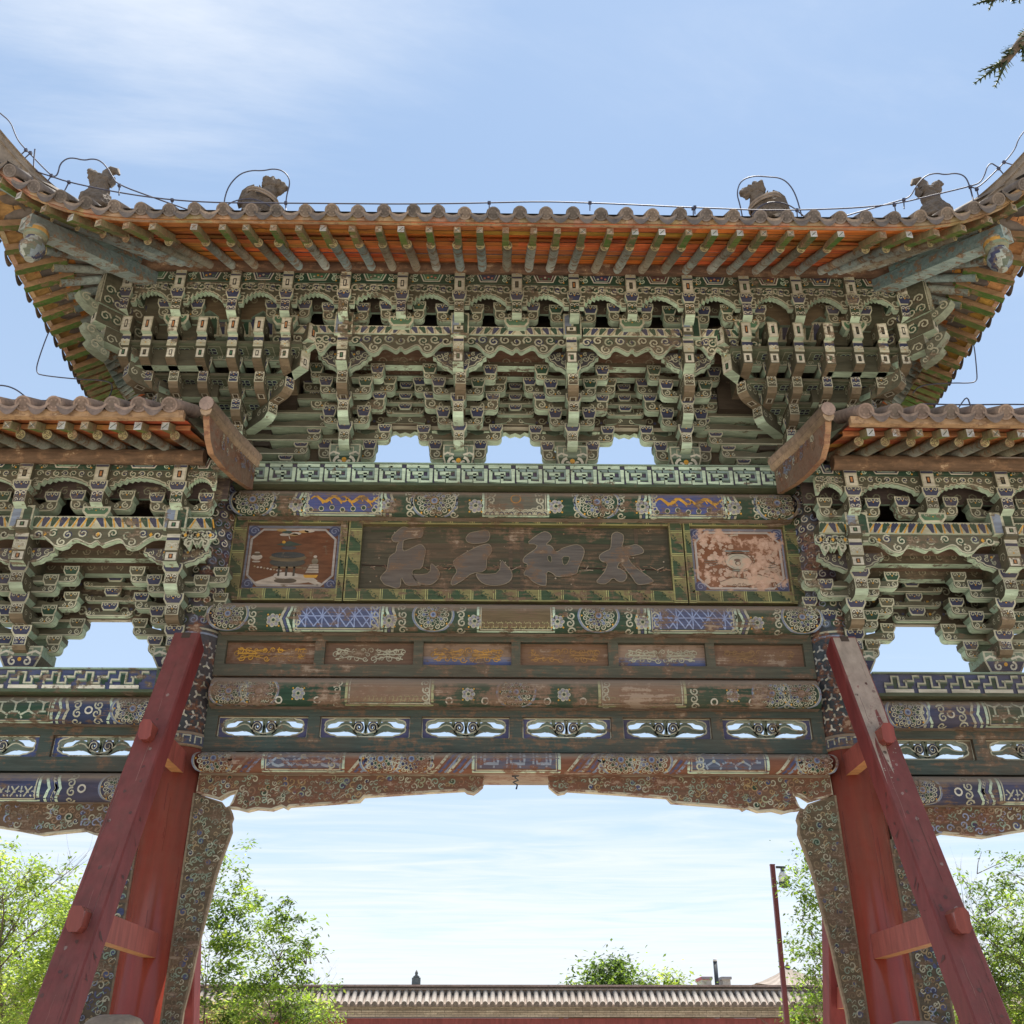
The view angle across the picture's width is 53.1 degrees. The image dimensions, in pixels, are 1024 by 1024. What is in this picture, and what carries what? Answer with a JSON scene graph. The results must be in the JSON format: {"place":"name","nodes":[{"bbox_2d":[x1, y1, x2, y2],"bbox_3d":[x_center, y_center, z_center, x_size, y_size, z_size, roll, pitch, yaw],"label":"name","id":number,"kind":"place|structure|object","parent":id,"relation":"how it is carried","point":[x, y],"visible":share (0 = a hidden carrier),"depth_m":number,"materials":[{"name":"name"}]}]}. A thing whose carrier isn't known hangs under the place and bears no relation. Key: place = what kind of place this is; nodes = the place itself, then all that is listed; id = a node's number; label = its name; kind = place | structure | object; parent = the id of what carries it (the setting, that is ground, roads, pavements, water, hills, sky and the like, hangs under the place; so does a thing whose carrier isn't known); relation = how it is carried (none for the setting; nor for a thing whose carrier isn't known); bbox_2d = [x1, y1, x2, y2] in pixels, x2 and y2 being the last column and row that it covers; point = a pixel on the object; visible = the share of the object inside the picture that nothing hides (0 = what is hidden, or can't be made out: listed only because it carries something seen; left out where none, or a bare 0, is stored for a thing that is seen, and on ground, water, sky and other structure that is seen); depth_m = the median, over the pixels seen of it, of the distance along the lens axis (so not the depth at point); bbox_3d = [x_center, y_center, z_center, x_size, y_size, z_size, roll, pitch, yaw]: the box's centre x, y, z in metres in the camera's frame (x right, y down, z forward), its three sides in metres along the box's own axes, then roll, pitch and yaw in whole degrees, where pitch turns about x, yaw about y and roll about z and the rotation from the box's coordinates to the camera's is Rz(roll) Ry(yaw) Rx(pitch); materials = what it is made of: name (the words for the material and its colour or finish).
{"place":"outdoors","nodes":[
{"label":"outdoors","id":0,"kind":"place"},
{"bbox_2d":[412,970,420,984],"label":"roof finial","id":1,"kind":"object","parent":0,"point":[416,979],"visible":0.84,"depth_m":48.60,"materials":[{"name":"ceramic"}]},
{"bbox_2d":[0,113,1023,216],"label":"lightning conductor","id":2,"kind":"object","parent":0,"point":[589,203],"visible":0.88,"depth_m":8.90,"materials":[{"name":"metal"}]},
{"bbox_2d":[0,0,1023,984],"label":"sky","id":3,"kind":"structure","parent":0,"point":[847,103],"materials":[{"name":"blue"}]},
{"bbox_2d":[3,984,1023,1023],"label":"boundary wall","id":4,"kind":"structure","parent":0,"point":[533,1004],"depth_m":29.76,"materials":[{"name":"grey tile"}]},
{"bbox_2d":[713,959,718,984],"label":"metal chimney","id":5,"kind":"object","parent":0,"point":[715,967],"visible":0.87,"depth_m":49.03,"materials":[{"name":"grey metal"}]},
{"label":"ground","id":6,"kind":"structure","parent":0,"visible":0},
{"bbox_2d":[0,835,46,1005],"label":"broadleaf tree","id":7,"kind":"object","parent":6,"relation":"on","point":[17,836],"visible":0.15,"depth_m":23.70,"materials":[{"name":"green plant"}]},
{"bbox_2d":[0,876,80,1023],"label":"broadleaf tree","id":8,"kind":"object","parent":6,"relation":"on","point":[40,970],"visible":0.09,"depth_m":17.60,"materials":[{"name":"green plant"}]},
{"bbox_2d":[0,836,92,1023],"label":"broadleaf tree","id":9,"kind":"object","parent":6,"relation":"on","point":[32,883],"visible":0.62,"depth_m":19.68,"materials":[{"name":"green plant"}]},
{"bbox_2d":[84,1014,143,1023],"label":"drum stone","id":10,"kind":"object","parent":6,"relation":"on","point":[116,1019],"visible":1,"depth_m":6.78,"materials":[{"name":"grey stone"}]},
{"bbox_2d":[27,632,203,1023],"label":"raking brace","id":11,"kind":"object","parent":6,"relation":"on","point":[94,925],"visible":1,"depth_m":6.93,"materials":[{"name":"red paint"}]},
{"bbox_2d":[183,795,202,1023],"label":"raking brace","id":12,"kind":"object","parent":6,"relation":"on","point":[192,1014],"visible":0.13,"depth_m":8.96,"materials":[{"name":"red paint"}]},
{"bbox_2d":[200,976,269,1023],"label":"shrub","id":13,"kind":"object","parent":6,"relation":"on","point":[218,1016],"visible":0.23,"depth_m":16.54,"materials":[{"name":"green plant"}]},
{"bbox_2d":[200,833,272,1023],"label":"young tree","id":14,"kind":"object","parent":6,"relation":"on","point":[217,943],"visible":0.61,"depth_m":16.10,"materials":[{"name":"green plant"}]},
{"bbox_2d":[208,895,346,1023],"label":"young tree","id":15,"kind":"object","parent":6,"relation":"on","point":[297,1005],"visible":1,"depth_m":15.49,"materials":[{"name":"green plant"}]},
{"bbox_2d":[286,987,352,1023],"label":"shrub","id":16,"kind":"object","parent":6,"relation":"on","point":[329,1015],"visible":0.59,"depth_m":16.18,"materials":[{"name":"green plant"}]},
{"bbox_2d":[0,130,1023,1023],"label":"memorial gateway","id":17,"kind":"object","parent":6,"relation":"on","point":[780,512],"visible":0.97,"depth_m":8.98,"materials":[{"name":"multicoloured paint"}]},
{"bbox_2d":[0,385,73,400],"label":"roof wire","id":18,"kind":"object","parent":17,"relation":"attached to","point":[15,389],"visible":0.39,"depth_m":8.75,"materials":[{"name":"black metal"}]},
{"bbox_2d":[36,333,112,396],"bbox_3d":[-4.370,-1.483,10.297,0.812,0.861,0.012,0,-28,-1],"label":"hooked wire","id":19,"kind":"object","parent":17,"relation":"hanging from","point":[66,377],"visible":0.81,"depth_m":10.21,"materials":[{"name":"grey metal"}]},
{"bbox_2d":[78,166,119,205],"bbox_3d":[-3.832,-2.976,9.525,0.363,0.630,0.313,0,-28,-1],"label":"roof beast","id":20,"kind":"object","parent":17,"relation":"on","point":[104,179],"visible":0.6,"depth_m":9.49,"materials":[{"name":"ceramic"}]},
{"bbox_2d":[237,175,287,210],"bbox_3d":[-2.314,-2.895,9.505,0.443,0.569,0.262,0,-28,-1],"label":"roof beast","id":21,"kind":"object","parent":17,"relation":"on","point":[272,188],"visible":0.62,"depth_m":9.45,"materials":[{"name":"ceramic"}]},
{"bbox_2d":[512,775,518,788],"bbox_3d":[0.029,2.203,8.360,0.059,0.122,0.020,0,-28,-1],"label":"iron hook","id":22,"kind":"object","parent":17,"relation":"hanging from","point":[514,776],"visible":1,"depth_m":8.36,"materials":[{"name":"metal"}]},
{"bbox_2d":[739,180,789,215],"bbox_3d":[2.360,-2.864,9.572,0.445,0.580,0.262,0,-28,-1],"label":"roof beast","id":23,"kind":"object","parent":17,"relation":"on","point":[756,193],"visible":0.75,"depth_m":9.51,"materials":[{"name":"ceramic"}]},
{"bbox_2d":[910,177,952,215],"bbox_3d":[3.932,-2.908,9.620,0.360,0.636,0.316,0,-28,-1],"label":"roof beast","id":24,"kind":"object","parent":17,"relation":"on","point":[931,205],"visible":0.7,"depth_m":9.60,"materials":[{"name":"ceramic"}]},
{"bbox_2d":[912,345,977,392],"bbox_3d":[4.402,-1.487,10.456,0.757,0.676,0.012,0,-28,-1],"label":"hooked wire","id":25,"kind":"object","parent":17,"relation":"hanging from","point":[955,382],"visible":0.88,"depth_m":10.36,"materials":[{"name":"grey metal"}]},
{"bbox_2d":[924,397,1023,407],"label":"roof wire","id":26,"kind":"object","parent":17,"relation":"attached to","point":[969,404],"visible":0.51,"depth_m":8.83,"materials":[{"name":"black metal"}]},
{"bbox_2d":[557,938,675,984],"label":"broadleaf tree","id":27,"kind":"object","parent":6,"relation":"on","point":[612,968],"visible":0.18,"depth_m":45.82,"materials":[{"name":"green plant"}]},
{"bbox_2d":[642,952,717,984],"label":"broadleaf tree","id":28,"kind":"object","parent":6,"relation":"on","point":[670,981],"visible":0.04,"depth_m":47.74,"materials":[{"name":"green plant"}]},
{"bbox_2d":[695,977,712,984],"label":"rooftop","id":29,"kind":"object","parent":6,"relation":"on","point":[705,980],"visible":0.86,"depth_m":48.90,"materials":[{"name":"stone"}]},
{"bbox_2d":[719,977,731,984],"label":"rooftop","id":30,"kind":"object","parent":6,"relation":"on","point":[724,981],"visible":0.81,"depth_m":48.91,"materials":[{"name":"stone"}]},
{"bbox_2d":[770,864,789,1023],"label":"camera pole","id":31,"kind":"object","parent":6,"relation":"on","point":[780,948],"visible":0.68,"depth_m":15.39,"materials":[{"name":"red metal"}]},
{"bbox_2d":[751,934,822,1023],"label":"young tree","id":32,"kind":"object","parent":6,"relation":"on","point":[801,1018],"visible":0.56,"depth_m":15.94,"materials":[{"name":"green plant"}]},
{"bbox_2d":[753,961,822,984],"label":"pavilion","id":33,"kind":"structure","parent":6,"relation":"on","point":[774,980],"depth_m":43.53,"materials":[{"name":"beige paint"}]},
{"bbox_2d":[769,840,822,1023],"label":"young tree","id":34,"kind":"object","parent":6,"relation":"on","point":[812,996],"visible":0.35,"depth_m":15.10,"materials":[{"name":"green plant"}]},
{"bbox_2d":[820,799,845,1023],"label":"raking brace","id":35,"kind":"object","parent":6,"relation":"on","point":[833,1011],"visible":0.26,"depth_m":9.00,"materials":[{"name":"red paint"}]},
{"bbox_2d":[893,1021,935,1023],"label":"drum stone","id":36,"kind":"object","parent":6,"relation":"on","point":[913,1022],"visible":1,"depth_m":6.89,"materials":[{"name":"grey stone"}]},
{"bbox_2d":[826,636,1011,1023],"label":"raking brace","id":37,"kind":"object","parent":6,"relation":"on","point":[941,926],"visible":1,"depth_m":7.01,"materials":[{"name":"red paint"}]},
{"bbox_2d":[950,845,1023,1023],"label":"broadleaf tree","id":38,"kind":"object","parent":6,"relation":"on","point":[987,906],"visible":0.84,"depth_m":18.43,"materials":[{"name":"green plant"}]},
{"bbox_2d":[952,904,1023,1023],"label":"broadleaf tree","id":39,"kind":"object","parent":6,"relation":"on","point":[996,962],"visible":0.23,"depth_m":18.54,"materials":[{"name":"green plant"}]},
{"bbox_2d":[973,0,1023,87],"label":"cypress tree","id":40,"kind":"object","parent":6,"relation":"on","point":[1012,51],"visible":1,"depth_m":4.41,"materials":[{"name":"green plant"}]},
{"bbox_2d":[989,881,1023,1022],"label":"broadleaf tree","id":41,"kind":"object","parent":6,"relation":"on","point":[1011,898],"visible":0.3,"depth_m":21.40,"materials":[{"name":"green plant"}]}
]}

